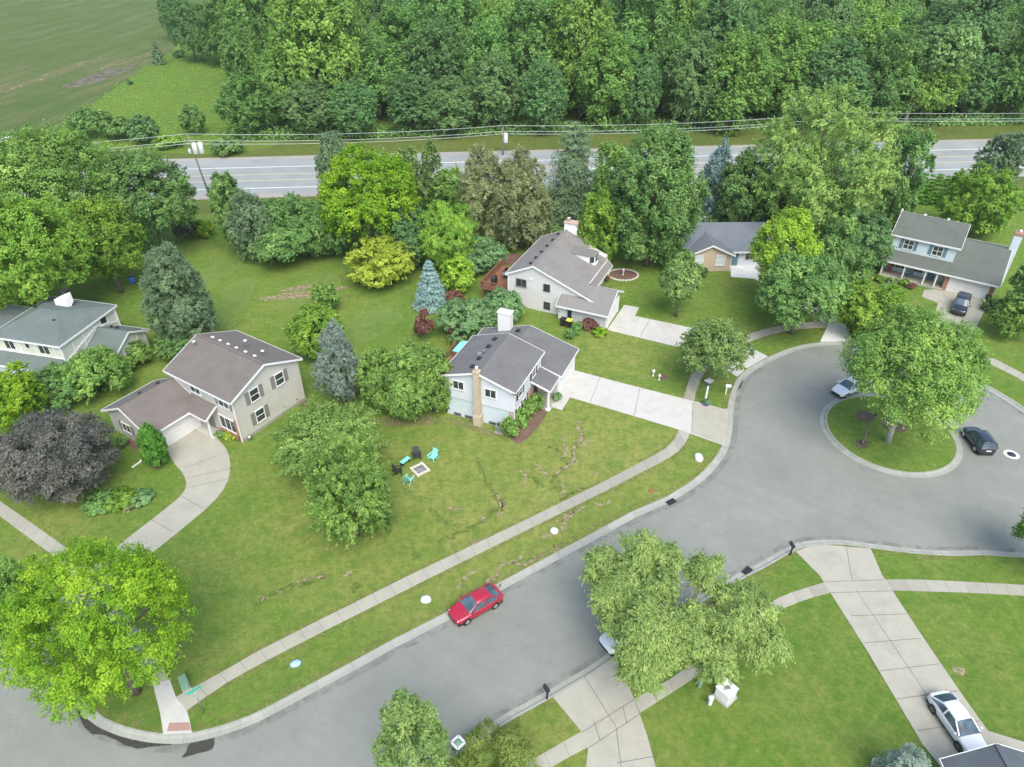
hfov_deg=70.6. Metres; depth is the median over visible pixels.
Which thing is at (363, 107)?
woodland tree
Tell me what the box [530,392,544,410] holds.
round bush
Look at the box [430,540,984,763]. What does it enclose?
kerb
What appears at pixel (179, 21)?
woodland tree
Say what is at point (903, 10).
woodland tree
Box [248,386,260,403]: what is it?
window
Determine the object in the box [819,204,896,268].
broadleaf tree
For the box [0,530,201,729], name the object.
maple tree
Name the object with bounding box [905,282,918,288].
garden plant
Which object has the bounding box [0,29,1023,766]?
ground
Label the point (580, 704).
driveway
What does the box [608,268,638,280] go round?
stone edging
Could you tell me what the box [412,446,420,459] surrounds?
garden chair
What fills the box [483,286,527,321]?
shrub
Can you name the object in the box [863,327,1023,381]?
sidewalk
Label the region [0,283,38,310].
garden bush
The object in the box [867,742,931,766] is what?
spruce tree
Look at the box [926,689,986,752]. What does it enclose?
parked car
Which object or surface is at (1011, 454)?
manhole
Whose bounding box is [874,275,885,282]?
garden plant
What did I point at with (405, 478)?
garden chair
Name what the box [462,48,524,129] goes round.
woodland tree
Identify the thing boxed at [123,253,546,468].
mulch bed
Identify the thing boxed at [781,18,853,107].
woodland tree
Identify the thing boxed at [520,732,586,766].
sidewalk
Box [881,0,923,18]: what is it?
woodland tree
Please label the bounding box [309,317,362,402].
spruce tree
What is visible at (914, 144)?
broadleaf tree
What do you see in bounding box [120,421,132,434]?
window
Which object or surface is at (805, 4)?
woodland tree
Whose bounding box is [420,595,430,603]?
white cover
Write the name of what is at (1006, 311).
garden bush
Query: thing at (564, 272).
gabled house
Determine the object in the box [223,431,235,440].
garden bush
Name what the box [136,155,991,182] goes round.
marking
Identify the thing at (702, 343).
locust tree
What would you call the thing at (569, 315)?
window
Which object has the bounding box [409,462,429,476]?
fire pit
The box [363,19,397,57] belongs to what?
woodland tree
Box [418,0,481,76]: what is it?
woodland tree
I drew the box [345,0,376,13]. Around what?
woodland tree
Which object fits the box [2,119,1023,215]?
verge
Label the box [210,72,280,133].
woodland tree
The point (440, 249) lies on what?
weeping tree
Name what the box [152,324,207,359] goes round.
garden bush
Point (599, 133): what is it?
power cable
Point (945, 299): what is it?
driveway
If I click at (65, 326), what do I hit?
ivory house
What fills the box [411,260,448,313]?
spruce tree
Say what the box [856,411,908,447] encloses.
mulch bed
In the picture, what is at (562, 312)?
door
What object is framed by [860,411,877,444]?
lamp post
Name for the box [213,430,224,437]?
garden bush
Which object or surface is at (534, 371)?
window
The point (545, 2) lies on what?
woodland tree
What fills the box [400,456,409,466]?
garden bench
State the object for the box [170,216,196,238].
garden bush
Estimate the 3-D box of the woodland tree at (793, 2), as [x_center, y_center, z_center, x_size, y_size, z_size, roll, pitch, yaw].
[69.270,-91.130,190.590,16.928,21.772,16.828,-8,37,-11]
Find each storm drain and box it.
[666,498,676,505]
[741,566,752,574]
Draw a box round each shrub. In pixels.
[79,486,119,515]
[101,484,136,512]
[123,504,133,513]
[124,487,154,507]
[244,191,335,263]
[306,199,366,259]
[413,308,434,335]
[416,187,439,210]
[434,297,497,344]
[444,289,464,300]
[446,318,462,334]
[453,234,507,274]
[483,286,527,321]
[524,196,574,223]
[525,218,563,237]
[581,318,598,330]
[686,204,729,221]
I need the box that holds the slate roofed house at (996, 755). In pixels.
[938,743,1023,766]
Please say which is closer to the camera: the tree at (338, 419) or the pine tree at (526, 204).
the tree at (338, 419)
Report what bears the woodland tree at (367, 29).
on the ground at (242, 543)
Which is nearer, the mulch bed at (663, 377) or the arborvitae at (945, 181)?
the mulch bed at (663, 377)
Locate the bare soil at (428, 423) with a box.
[371,416,500,436]
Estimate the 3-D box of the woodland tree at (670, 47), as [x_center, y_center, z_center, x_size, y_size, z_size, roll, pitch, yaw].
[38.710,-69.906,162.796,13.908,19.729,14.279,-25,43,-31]
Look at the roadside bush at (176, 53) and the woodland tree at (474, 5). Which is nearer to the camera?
the woodland tree at (474, 5)
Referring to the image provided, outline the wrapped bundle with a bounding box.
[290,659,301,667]
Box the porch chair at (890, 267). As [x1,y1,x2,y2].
[886,264,892,272]
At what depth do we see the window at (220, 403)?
71.96 m
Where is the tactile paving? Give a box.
[167,722,190,730]
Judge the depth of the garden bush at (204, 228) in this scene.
113.01 m
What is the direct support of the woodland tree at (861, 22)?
on the ground at (242, 543)
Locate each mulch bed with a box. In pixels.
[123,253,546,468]
[609,270,636,279]
[658,374,667,379]
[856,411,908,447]
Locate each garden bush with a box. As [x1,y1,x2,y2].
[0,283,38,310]
[0,360,48,430]
[24,361,99,410]
[57,343,133,404]
[115,438,128,448]
[120,340,152,368]
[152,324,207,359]
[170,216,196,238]
[187,219,197,235]
[194,219,215,237]
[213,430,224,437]
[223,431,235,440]
[450,716,540,766]
[591,327,608,337]
[655,242,690,270]
[698,267,707,277]
[981,297,999,310]
[987,291,1023,339]
[1004,263,1023,309]
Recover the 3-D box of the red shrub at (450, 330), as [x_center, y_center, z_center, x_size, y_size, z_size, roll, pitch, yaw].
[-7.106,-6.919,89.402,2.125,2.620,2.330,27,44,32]
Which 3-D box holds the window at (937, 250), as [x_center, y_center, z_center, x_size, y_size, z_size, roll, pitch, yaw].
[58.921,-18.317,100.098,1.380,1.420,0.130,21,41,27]
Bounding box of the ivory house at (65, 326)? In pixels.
[0,288,149,377]
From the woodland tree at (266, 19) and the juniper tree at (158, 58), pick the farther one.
the juniper tree at (158, 58)
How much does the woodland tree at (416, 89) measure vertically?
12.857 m
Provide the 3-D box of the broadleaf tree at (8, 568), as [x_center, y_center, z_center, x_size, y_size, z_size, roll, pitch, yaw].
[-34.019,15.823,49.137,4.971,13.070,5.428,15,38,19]
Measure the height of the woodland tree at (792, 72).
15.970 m
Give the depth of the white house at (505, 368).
76.39 m
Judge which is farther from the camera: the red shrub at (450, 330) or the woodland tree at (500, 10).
the woodland tree at (500, 10)
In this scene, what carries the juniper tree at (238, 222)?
on the ground at (242, 543)
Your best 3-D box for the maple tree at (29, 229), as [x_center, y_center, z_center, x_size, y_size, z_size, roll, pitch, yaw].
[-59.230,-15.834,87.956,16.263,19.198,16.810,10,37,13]
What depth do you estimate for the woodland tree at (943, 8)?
168.02 m
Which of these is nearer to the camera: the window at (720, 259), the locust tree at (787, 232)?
the locust tree at (787, 232)
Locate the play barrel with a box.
[128,275,135,283]
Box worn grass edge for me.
[96,320,986,760]
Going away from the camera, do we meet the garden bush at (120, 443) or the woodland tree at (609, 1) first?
the garden bush at (120, 443)
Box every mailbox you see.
[543,683,549,698]
[789,541,794,554]
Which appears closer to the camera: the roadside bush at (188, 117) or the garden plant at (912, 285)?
the garden plant at (912, 285)
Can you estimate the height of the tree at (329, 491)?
11.197 m
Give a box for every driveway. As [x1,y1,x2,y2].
[46,430,229,640]
[551,370,727,444]
[553,658,654,766]
[608,305,767,375]
[730,266,851,341]
[796,545,1023,764]
[922,289,984,337]
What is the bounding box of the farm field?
[0,0,229,138]
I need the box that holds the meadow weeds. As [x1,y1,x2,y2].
[50,58,234,149]
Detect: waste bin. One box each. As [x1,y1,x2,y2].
[560,316,566,325]
[566,318,572,327]
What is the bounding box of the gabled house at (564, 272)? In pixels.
[505,217,623,328]
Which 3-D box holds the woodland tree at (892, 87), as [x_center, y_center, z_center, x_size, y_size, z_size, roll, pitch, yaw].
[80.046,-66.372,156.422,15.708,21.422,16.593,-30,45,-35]
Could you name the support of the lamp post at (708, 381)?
on the ground at (242, 543)
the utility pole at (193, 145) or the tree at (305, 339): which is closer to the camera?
the tree at (305, 339)
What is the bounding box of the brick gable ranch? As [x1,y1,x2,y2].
[673,217,796,270]
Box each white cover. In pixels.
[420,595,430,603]
[550,527,557,534]
[694,453,702,462]
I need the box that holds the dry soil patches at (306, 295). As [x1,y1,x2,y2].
[258,285,965,675]
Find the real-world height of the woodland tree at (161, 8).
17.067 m
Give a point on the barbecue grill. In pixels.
(494, 278)
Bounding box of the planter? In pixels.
[703,398,710,405]
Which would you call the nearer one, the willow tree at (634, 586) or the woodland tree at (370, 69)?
the willow tree at (634, 586)
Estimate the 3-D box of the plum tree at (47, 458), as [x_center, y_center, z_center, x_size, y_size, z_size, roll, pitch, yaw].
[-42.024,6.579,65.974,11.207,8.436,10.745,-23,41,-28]
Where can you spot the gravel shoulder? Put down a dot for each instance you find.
(266, 195)
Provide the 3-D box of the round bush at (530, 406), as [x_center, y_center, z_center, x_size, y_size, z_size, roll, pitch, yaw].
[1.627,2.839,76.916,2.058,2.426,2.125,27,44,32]
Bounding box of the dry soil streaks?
[260,420,611,601]
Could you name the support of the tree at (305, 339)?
on the ground at (242, 543)
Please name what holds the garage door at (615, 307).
in the gabled house at (564, 272)
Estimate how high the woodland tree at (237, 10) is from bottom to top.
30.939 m
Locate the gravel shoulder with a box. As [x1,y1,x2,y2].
[77,139,1023,199]
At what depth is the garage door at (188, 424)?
73.97 m
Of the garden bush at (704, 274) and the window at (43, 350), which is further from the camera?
the garden bush at (704, 274)
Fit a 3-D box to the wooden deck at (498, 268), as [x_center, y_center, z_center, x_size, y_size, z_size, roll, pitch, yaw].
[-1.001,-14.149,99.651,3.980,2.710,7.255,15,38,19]
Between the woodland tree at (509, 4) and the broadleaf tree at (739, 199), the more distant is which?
the woodland tree at (509, 4)
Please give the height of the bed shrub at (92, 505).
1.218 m
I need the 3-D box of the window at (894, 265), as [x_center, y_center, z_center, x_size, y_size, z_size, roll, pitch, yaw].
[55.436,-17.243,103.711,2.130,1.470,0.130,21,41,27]
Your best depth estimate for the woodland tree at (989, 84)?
160.46 m
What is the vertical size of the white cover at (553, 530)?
0.357 m
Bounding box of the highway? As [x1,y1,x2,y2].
[18,141,1023,198]
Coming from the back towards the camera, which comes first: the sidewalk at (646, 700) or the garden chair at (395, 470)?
the garden chair at (395, 470)
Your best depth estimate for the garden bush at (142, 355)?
83.86 m
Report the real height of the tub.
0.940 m
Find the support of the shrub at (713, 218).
on the ground at (242, 543)
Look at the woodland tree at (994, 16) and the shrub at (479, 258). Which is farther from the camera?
the woodland tree at (994, 16)
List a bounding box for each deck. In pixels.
[445,336,460,360]
[480,259,510,297]
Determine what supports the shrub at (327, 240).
on the ground at (242, 543)
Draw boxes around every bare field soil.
[0,49,162,92]
[58,59,149,88]
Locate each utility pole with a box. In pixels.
[187,134,207,192]
[502,126,507,154]
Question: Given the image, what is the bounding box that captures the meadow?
[56,52,331,155]
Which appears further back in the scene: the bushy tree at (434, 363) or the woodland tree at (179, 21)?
the woodland tree at (179, 21)
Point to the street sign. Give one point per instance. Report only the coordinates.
(193, 690)
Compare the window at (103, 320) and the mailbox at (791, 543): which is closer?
the mailbox at (791, 543)
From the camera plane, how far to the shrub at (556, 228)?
111.85 m
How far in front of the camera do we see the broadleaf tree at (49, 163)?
98.27 m
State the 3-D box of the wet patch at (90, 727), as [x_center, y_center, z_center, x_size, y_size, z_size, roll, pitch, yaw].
[-26.879,23.843,49.273,8.118,0.001,1.150,11,37,15]
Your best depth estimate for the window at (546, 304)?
94.77 m
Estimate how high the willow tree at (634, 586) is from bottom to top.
9.513 m
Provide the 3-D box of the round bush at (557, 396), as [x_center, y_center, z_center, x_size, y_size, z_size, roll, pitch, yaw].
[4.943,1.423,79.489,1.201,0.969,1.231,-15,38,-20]
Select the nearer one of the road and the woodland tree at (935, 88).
the road
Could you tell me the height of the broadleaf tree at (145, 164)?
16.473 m
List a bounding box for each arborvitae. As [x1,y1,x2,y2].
[135,422,168,467]
[912,173,928,205]
[920,174,936,205]
[927,174,944,206]
[935,175,951,205]
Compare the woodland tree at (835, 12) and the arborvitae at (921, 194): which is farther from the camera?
the woodland tree at (835, 12)
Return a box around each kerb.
[29,341,850,743]
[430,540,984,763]
[820,394,962,477]
[852,341,1023,557]
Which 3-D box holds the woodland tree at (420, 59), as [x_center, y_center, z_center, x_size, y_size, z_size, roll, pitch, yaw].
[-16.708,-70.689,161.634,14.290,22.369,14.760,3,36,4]
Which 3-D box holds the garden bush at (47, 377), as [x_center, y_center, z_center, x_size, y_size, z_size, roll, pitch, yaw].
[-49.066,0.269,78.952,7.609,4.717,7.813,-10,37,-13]
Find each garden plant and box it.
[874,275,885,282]
[887,277,898,283]
[899,278,910,284]
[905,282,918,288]
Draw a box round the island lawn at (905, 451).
[827,396,955,471]
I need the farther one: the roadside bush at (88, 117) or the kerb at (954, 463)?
the roadside bush at (88, 117)
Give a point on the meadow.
(213, 77)
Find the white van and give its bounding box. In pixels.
[588,164,612,173]
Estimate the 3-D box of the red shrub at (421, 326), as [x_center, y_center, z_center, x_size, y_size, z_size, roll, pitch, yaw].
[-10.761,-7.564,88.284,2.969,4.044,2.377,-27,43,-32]
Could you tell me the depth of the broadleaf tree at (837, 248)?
91.38 m
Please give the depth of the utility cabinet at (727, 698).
50.62 m
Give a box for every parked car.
[448,582,503,626]
[598,631,629,656]
[830,376,864,398]
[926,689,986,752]
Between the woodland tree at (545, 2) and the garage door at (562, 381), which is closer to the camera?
the garage door at (562, 381)
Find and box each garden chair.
[392,463,401,474]
[402,474,413,485]
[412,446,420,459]
[427,447,438,462]
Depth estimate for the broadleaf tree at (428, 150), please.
113.00 m
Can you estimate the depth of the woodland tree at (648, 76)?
153.06 m
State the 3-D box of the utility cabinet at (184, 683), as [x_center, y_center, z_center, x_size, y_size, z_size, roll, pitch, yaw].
[-23.479,21.437,51.765,0.600,0.780,1.000,-23,42,-28]
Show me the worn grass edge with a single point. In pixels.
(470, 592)
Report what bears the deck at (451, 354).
on the ground at (242, 543)
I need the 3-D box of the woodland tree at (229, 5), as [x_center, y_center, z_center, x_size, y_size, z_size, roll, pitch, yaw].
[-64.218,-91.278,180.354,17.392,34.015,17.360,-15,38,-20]
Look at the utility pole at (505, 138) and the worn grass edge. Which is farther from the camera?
the utility pole at (505, 138)
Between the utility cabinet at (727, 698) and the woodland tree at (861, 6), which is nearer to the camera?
the utility cabinet at (727, 698)
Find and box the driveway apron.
[692,402,726,444]
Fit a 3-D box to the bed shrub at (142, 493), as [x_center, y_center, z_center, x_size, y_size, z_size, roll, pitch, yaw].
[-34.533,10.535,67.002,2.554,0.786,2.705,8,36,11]
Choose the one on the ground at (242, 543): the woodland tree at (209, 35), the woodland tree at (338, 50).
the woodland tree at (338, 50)
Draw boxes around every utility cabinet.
[177,673,191,692]
[712,677,738,708]
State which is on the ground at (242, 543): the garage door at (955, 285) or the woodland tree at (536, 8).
the woodland tree at (536, 8)
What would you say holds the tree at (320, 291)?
on the ground at (242, 543)
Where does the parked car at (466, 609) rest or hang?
on the road
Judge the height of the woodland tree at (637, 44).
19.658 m
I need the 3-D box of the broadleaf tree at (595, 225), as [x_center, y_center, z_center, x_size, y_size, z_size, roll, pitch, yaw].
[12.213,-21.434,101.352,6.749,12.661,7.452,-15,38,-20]
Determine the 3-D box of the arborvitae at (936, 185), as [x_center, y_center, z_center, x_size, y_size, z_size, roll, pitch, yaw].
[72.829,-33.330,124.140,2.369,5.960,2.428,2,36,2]
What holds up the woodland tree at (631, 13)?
on the ground at (242, 543)
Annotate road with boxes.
[0,343,1023,766]
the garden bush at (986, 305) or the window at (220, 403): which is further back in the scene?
the garden bush at (986, 305)
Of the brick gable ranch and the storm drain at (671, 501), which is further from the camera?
the brick gable ranch
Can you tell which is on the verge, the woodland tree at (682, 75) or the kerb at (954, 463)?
the woodland tree at (682, 75)
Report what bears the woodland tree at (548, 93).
on the ground at (242, 543)
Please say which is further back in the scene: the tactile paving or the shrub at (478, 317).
the shrub at (478, 317)
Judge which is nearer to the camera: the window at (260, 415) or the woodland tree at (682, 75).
the window at (260, 415)
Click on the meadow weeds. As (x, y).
(158, 106)
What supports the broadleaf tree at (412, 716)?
on the ground at (242, 543)
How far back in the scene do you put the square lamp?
45.46 m
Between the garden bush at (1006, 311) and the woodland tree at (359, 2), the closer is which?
the garden bush at (1006, 311)
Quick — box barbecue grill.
[491,275,497,284]
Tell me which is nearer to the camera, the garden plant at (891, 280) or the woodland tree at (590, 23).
the garden plant at (891, 280)
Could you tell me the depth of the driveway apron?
76.48 m
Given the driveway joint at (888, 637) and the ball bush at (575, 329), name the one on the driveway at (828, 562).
the driveway joint at (888, 637)
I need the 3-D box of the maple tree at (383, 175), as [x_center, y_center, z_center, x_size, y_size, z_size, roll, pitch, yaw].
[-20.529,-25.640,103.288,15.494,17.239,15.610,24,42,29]
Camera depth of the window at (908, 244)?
101.77 m
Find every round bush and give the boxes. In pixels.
[498,416,519,436]
[515,408,528,428]
[521,398,536,419]
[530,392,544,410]
[552,392,561,400]
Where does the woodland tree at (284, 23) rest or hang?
on the meadow
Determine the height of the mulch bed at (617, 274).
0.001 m
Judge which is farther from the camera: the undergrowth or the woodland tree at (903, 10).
the woodland tree at (903, 10)
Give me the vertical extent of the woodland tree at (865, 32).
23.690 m
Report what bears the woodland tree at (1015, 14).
on the ground at (242, 543)
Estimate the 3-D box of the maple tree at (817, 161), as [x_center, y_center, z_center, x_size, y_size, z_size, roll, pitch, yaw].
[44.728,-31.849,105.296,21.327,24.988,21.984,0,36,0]
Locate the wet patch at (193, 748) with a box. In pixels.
[182,738,213,757]
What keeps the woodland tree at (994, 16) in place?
on the ground at (242, 543)
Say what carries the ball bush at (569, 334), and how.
on the ground at (242, 543)
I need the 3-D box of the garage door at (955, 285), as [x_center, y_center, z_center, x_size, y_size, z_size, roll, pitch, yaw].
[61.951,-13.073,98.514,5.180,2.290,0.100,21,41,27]
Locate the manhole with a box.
[1003,450,1019,458]
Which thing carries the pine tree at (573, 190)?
on the ground at (242, 543)
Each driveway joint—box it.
[120,452,227,546]
[583,676,654,764]
[825,547,977,730]
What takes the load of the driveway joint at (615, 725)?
on the driveway at (580, 704)
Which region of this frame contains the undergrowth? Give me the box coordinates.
[222,109,1023,140]
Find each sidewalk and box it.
[0,501,168,683]
[153,680,191,733]
[177,321,827,709]
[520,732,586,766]
[635,583,829,712]
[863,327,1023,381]
[885,579,1023,595]
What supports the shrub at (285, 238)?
on the ground at (242, 543)
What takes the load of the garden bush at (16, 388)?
on the ground at (242, 543)
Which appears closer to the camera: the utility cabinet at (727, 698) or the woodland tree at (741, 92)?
the utility cabinet at (727, 698)
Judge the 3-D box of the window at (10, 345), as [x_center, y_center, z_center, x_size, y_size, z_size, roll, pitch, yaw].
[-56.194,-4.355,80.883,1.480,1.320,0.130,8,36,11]
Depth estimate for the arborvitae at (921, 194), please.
124.48 m
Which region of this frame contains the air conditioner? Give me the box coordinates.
[494,422,504,434]
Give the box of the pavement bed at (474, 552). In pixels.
[176,324,826,708]
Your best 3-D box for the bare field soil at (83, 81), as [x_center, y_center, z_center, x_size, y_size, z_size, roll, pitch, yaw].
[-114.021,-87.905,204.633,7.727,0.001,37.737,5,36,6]
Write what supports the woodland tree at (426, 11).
on the ground at (242, 543)
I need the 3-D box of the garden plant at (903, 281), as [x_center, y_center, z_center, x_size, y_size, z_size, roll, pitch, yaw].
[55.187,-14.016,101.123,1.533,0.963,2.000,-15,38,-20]
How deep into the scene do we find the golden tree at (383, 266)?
97.92 m
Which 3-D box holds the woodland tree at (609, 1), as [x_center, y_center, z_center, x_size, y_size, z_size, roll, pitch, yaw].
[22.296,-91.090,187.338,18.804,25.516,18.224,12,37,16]
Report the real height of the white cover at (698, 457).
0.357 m
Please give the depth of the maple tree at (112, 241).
93.50 m
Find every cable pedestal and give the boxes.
[697,679,703,687]
[707,695,713,705]
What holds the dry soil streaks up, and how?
on the ground at (242, 543)
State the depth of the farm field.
230.53 m
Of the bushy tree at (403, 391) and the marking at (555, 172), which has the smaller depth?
the bushy tree at (403, 391)
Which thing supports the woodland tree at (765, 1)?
on the ground at (242, 543)
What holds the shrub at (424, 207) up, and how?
on the ground at (242, 543)
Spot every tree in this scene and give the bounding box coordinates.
[0,119,129,240]
[0,188,103,306]
[0,405,123,506]
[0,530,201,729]
[0,555,56,671]
[54,192,148,293]
[86,144,199,250]
[137,240,219,346]
[149,40,168,65]
[156,0,187,35]
[162,0,206,61]
[191,0,227,65]
[205,169,252,253]
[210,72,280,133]
[216,0,267,63]
[217,16,277,93]
[221,0,286,63]
[222,188,274,263]
[242,35,306,125]
[262,0,287,27]
[263,0,366,121]
[263,20,332,98]
[266,394,391,491]
[279,77,336,135]
[281,300,346,359]
[299,422,397,550]
[309,282,341,310]
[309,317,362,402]
[313,130,354,198]
[315,141,422,251]
[326,0,366,34]
[326,77,380,137]
[343,233,415,288]
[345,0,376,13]
[345,14,379,99]
[345,32,411,119]
[355,346,397,414]
[361,0,402,37]
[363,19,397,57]
[368,204,438,266]
[369,0,426,77]
[370,685,452,766]
[376,339,437,421]
[383,70,442,132]
[393,0,449,76]
[395,143,429,207]
[403,14,464,118]
[408,341,454,412]
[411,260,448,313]
[415,199,480,269]
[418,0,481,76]
[420,136,446,200]
[425,74,478,135]
[428,163,470,218]
[430,0,480,42]
[439,250,474,293]
[457,14,517,120]
[457,142,512,242]
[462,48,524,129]
[466,0,537,94]
[471,0,499,14]
[479,0,527,48]
[492,143,553,250]
[501,0,570,105]
[516,55,569,134]
[524,120,604,242]
[532,0,574,43]
[544,0,618,119]
[570,27,641,130]
[577,187,620,261]
[578,524,796,701]
[580,0,619,23]
[590,24,655,119]
[591,138,641,245]
[604,117,712,266]
[610,0,655,47]
[610,0,682,76]
[612,50,663,128]
[649,23,701,117]
[651,0,706,103]
[657,251,704,316]
[661,28,724,129]
[674,316,755,385]
[690,0,773,116]
[694,137,734,221]
[697,24,778,135]
[714,144,776,221]
[731,0,767,23]
[741,192,788,221]
[742,0,771,14]
[745,76,909,244]
[747,10,819,116]
[748,205,825,306]
[753,249,855,334]
[755,0,801,25]
[756,0,805,25]
[758,7,789,70]
[761,48,829,120]
[780,32,876,131]
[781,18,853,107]
[791,0,824,24]
[802,0,859,45]
[812,211,877,302]
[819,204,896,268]
[834,301,996,445]
[835,278,910,338]
[839,17,874,50]
[840,0,896,14]
[841,0,880,23]
[842,22,928,124]
[844,2,905,111]
[857,5,895,28]
[867,125,937,235]
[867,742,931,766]
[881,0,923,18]
[886,2,917,26]
[891,21,920,68]
[892,30,977,122]
[893,20,936,69]
[899,8,928,28]
[902,17,985,126]
[915,0,941,14]
[915,0,989,71]
[933,161,1023,236]
[935,0,1014,110]
[943,52,1006,118]
[968,20,1023,108]
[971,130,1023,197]
[983,27,1023,118]
[1000,1,1023,29]
[1006,0,1023,32]
[1010,508,1023,540]
[1014,10,1023,40]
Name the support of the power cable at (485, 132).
attached to the utility pole at (193, 145)
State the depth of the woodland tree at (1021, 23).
173.54 m
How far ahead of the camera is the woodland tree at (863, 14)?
178.88 m
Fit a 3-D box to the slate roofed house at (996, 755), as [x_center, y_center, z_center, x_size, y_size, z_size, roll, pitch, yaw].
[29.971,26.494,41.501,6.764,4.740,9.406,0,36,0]
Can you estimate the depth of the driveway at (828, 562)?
55.08 m
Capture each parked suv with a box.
[950,291,971,316]
[961,427,997,454]
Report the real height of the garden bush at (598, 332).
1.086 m
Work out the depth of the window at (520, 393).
74.44 m
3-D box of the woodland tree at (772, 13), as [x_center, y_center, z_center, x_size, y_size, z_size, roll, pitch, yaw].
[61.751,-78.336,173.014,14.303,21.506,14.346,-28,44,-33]
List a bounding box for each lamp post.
[702,377,713,401]
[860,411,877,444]
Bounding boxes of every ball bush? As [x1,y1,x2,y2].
[564,329,574,339]
[571,325,580,334]
[574,321,582,329]
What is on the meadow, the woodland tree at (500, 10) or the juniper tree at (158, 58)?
the juniper tree at (158, 58)
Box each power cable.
[91,112,1023,142]
[115,118,1023,147]
[127,121,987,149]
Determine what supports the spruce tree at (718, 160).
on the ground at (242, 543)
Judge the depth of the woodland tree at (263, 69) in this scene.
153.43 m
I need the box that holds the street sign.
[186,685,204,712]
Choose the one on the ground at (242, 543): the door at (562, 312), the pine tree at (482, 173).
the pine tree at (482, 173)
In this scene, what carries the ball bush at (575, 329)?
on the ground at (242, 543)
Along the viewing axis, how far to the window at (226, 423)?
73.58 m
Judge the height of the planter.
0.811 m
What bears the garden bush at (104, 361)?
on the ground at (242, 543)
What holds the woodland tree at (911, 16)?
on the ground at (242, 543)
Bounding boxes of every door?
[160,415,201,445]
[209,415,215,427]
[558,359,573,391]
[559,308,565,317]
[607,296,619,327]
[731,253,738,264]
[926,272,935,279]
[945,277,990,298]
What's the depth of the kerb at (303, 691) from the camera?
55.23 m
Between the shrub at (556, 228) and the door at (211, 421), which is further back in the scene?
the shrub at (556, 228)
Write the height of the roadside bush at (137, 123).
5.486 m
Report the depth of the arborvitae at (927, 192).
124.19 m
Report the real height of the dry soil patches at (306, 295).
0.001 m
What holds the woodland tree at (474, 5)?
on the ground at (242, 543)
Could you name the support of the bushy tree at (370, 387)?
on the ground at (242, 543)
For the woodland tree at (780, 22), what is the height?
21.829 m
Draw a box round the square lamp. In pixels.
[451,735,464,766]
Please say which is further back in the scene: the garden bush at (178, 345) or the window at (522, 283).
the window at (522, 283)
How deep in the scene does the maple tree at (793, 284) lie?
84.61 m
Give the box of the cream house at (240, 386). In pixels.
[100,330,305,445]
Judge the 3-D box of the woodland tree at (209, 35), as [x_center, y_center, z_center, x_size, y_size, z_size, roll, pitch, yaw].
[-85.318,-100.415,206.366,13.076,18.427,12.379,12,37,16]
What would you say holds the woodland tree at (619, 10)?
on the ground at (242, 543)
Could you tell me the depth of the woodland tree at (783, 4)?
177.09 m
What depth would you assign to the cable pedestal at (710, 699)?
50.46 m
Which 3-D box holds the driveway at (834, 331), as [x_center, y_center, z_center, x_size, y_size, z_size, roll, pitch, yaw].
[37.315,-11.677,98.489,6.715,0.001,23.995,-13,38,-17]
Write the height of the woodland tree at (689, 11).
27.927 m
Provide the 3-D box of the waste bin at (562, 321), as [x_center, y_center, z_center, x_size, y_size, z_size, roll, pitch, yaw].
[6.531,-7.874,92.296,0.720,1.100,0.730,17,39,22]
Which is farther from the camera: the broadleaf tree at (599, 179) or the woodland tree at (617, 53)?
the woodland tree at (617, 53)
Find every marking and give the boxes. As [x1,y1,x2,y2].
[27,148,1023,194]
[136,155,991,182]
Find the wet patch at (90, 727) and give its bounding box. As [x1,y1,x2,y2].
[77,710,170,748]
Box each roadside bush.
[64,106,111,136]
[97,114,130,134]
[124,114,160,141]
[151,132,183,148]
[172,50,183,56]
[177,103,205,134]
[210,136,246,156]
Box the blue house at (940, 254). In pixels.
[877,209,1023,298]
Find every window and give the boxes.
[2,340,17,350]
[24,343,31,349]
[36,345,51,355]
[99,315,107,326]
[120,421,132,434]
[189,385,201,395]
[217,399,229,410]
[218,413,236,434]
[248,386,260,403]
[254,406,266,423]
[273,370,285,387]
[452,379,464,390]
[464,414,472,419]
[484,388,496,399]
[516,278,526,288]
[518,386,522,399]
[532,367,535,378]
[543,284,549,291]
[543,302,549,309]
[567,310,571,318]
[695,255,703,265]
[715,255,725,265]
[744,253,754,259]
[890,263,904,269]
[902,239,914,250]
[913,268,922,273]
[930,245,944,256]
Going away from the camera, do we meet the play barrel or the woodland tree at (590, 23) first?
the play barrel
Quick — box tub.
[452,340,466,356]
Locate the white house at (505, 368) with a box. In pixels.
[440,308,578,426]
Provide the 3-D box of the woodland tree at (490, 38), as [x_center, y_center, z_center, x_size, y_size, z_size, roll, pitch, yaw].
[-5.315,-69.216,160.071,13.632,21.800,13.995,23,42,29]
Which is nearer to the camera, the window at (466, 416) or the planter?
the window at (466, 416)
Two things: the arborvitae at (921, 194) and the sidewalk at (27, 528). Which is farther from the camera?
the arborvitae at (921, 194)
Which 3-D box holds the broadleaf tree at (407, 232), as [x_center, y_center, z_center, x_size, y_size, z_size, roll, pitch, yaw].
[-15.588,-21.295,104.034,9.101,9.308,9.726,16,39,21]
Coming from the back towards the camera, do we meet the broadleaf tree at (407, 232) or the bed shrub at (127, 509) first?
the broadleaf tree at (407, 232)

